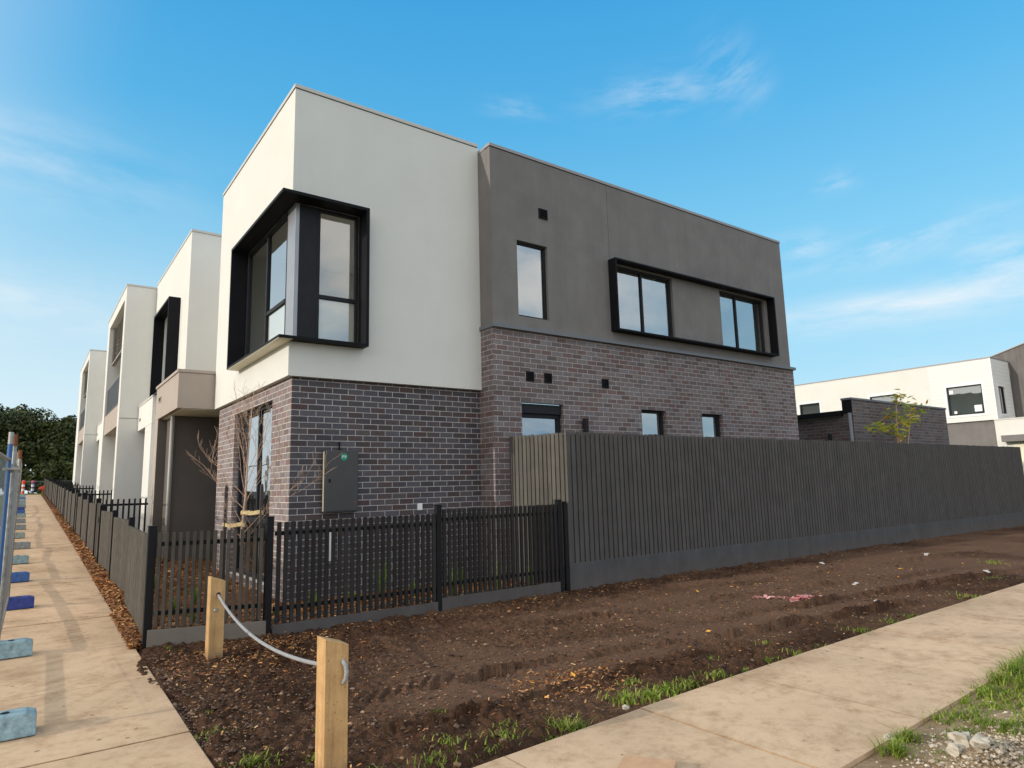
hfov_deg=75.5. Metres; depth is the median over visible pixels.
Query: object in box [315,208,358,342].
window
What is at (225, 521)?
stake
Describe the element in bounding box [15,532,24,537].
fence footing
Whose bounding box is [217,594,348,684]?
wire rope
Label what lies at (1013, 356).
grey house
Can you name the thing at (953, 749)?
rock
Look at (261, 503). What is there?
stake
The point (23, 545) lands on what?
fence footing
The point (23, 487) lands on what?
traffic bollard
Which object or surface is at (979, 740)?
rock
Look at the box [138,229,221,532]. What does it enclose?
townhouse
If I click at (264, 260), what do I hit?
window
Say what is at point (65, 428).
tree
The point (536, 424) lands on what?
door
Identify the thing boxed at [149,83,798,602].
townhouse
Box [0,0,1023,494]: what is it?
sky
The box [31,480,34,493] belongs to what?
traffic bollard
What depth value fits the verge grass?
50.33 m
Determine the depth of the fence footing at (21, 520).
22.52 m
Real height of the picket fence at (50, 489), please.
1.498 m
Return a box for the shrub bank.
[0,439,74,493]
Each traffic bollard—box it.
[21,480,26,494]
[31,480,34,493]
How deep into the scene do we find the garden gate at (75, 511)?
19.36 m
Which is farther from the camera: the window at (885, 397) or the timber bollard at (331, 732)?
the window at (885, 397)
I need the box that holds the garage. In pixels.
[797,397,949,444]
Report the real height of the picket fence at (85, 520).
1.455 m
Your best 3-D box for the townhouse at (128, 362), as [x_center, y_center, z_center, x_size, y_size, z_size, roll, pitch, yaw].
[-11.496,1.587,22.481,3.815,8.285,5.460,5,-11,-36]
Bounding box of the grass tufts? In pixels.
[163,560,1023,767]
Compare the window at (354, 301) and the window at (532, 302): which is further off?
the window at (532, 302)
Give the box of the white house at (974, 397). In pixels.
[794,357,1023,470]
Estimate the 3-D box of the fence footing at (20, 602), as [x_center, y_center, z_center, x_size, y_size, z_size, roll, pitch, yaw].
[-6.756,2.929,8.825,0.620,0.154,0.227,5,-11,-36]
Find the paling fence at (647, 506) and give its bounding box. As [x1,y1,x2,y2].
[509,432,1023,591]
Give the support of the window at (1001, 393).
in the white house at (974, 397)
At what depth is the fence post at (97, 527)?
13.51 m
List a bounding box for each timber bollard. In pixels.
[205,576,225,660]
[315,636,348,767]
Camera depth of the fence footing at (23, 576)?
10.86 m
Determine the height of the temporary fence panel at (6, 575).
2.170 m
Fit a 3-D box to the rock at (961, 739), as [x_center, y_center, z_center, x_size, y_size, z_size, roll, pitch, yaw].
[2.643,2.089,3.893,0.172,0.093,0.131,5,-11,-36]
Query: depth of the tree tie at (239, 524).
7.95 m
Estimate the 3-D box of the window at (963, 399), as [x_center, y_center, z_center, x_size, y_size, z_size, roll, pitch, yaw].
[19.811,0.712,28.879,0.070,1.260,1.360,5,-11,-36]
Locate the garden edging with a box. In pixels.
[259,583,537,622]
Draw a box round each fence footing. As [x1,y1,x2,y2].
[0,637,32,659]
[0,707,36,741]
[7,595,34,609]
[11,571,29,582]
[13,555,28,563]
[14,541,30,548]
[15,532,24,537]
[16,518,25,522]
[16,524,25,529]
[17,513,25,517]
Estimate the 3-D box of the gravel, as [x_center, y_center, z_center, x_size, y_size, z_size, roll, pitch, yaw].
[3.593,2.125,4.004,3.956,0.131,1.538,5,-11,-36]
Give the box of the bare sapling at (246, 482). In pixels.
[189,381,337,613]
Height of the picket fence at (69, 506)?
1.461 m
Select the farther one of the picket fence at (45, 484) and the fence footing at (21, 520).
the picket fence at (45, 484)
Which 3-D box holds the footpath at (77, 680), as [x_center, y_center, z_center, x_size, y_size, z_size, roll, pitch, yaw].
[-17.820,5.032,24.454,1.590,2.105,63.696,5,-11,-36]
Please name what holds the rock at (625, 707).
on the bare soil
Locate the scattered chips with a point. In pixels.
(519, 681)
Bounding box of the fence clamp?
[2,464,20,472]
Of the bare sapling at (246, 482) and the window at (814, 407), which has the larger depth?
the window at (814, 407)
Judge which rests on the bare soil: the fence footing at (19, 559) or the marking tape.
the marking tape
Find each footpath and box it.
[0,495,213,767]
[473,583,1023,767]
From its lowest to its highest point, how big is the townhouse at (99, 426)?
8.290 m
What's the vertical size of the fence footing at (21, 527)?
0.154 m
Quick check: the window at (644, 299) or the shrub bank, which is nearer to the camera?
the window at (644, 299)
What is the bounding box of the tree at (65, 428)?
[42,415,76,482]
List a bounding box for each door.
[522,413,560,435]
[1013,443,1023,470]
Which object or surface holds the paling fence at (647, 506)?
on the bare soil
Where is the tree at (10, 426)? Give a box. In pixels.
[0,404,24,443]
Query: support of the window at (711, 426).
in the townhouse at (413, 319)
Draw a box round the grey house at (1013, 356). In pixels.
[989,343,1023,416]
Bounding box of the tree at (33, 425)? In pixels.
[0,404,58,492]
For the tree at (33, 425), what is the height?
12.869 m
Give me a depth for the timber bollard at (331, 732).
3.65 m
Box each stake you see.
[222,485,227,579]
[256,484,263,620]
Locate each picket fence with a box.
[43,477,61,494]
[45,478,66,498]
[48,479,71,500]
[51,481,79,507]
[56,483,93,515]
[63,487,111,530]
[75,493,147,555]
[96,500,569,649]
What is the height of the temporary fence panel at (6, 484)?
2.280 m
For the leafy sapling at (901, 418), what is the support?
on the ground
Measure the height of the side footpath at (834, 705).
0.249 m
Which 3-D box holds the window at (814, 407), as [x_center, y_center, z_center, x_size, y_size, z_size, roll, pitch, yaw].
[15.621,1.410,34.587,0.070,0.750,1.100,5,-11,-36]
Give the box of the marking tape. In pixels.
[752,594,821,601]
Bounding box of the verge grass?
[0,493,43,523]
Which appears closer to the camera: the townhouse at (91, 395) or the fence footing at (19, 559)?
the fence footing at (19, 559)
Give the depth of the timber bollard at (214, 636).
6.39 m
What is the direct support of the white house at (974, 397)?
on the ground
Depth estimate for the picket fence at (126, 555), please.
8.04 m
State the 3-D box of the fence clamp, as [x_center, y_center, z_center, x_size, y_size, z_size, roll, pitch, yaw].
[-5.112,0.862,6.757,0.150,0.090,0.200,5,-11,-36]
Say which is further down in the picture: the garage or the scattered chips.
the scattered chips
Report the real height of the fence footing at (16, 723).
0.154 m
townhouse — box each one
[72,349,106,502]
[96,383,104,497]
[97,283,156,528]
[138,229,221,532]
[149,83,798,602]
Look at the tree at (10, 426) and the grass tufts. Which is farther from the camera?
the tree at (10, 426)
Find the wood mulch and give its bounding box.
[49,507,542,648]
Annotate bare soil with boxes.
[136,526,1023,767]
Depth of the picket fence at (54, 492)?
32.72 m
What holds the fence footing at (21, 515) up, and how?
on the footpath at (77, 680)
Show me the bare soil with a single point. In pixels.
(954, 552)
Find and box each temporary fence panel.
[0,432,13,585]
[0,434,21,637]
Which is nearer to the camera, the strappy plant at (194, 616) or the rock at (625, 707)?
the rock at (625, 707)
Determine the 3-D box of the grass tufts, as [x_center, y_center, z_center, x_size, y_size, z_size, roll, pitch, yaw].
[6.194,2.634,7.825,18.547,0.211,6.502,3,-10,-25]
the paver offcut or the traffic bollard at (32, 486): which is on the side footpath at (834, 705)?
the paver offcut
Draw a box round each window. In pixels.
[236,403,271,581]
[245,212,287,355]
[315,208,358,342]
[517,241,546,319]
[617,267,672,336]
[641,410,663,436]
[702,414,719,436]
[719,291,764,351]
[800,403,819,414]
[870,394,896,401]
[946,384,984,415]
[998,386,1006,413]
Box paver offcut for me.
[618,755,676,767]
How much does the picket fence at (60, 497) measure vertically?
1.462 m
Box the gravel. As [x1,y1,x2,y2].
[876,686,1023,767]
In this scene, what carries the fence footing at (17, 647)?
on the footpath at (77, 680)
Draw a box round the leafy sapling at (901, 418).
[863,389,928,443]
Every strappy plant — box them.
[166,594,181,614]
[187,607,195,625]
[188,587,197,603]
[368,557,391,593]
[442,564,462,594]
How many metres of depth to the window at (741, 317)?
16.42 m
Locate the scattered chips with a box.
[151,550,1017,767]
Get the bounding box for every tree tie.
[222,522,244,527]
[241,510,263,514]
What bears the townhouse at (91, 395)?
on the ground
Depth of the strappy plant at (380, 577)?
9.28 m
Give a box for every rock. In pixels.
[622,704,628,710]
[882,733,894,739]
[945,742,962,756]
[947,731,970,747]
[969,732,991,748]
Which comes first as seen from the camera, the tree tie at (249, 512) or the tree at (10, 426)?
the tree tie at (249, 512)
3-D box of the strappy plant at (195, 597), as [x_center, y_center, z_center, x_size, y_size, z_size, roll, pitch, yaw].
[-4.335,2.887,9.032,0.311,0.342,0.303,-5,-10,23]
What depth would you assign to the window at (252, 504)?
10.98 m
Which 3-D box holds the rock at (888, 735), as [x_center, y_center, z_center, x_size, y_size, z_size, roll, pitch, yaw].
[2.333,2.189,4.099,0.102,0.041,0.064,5,-11,-36]

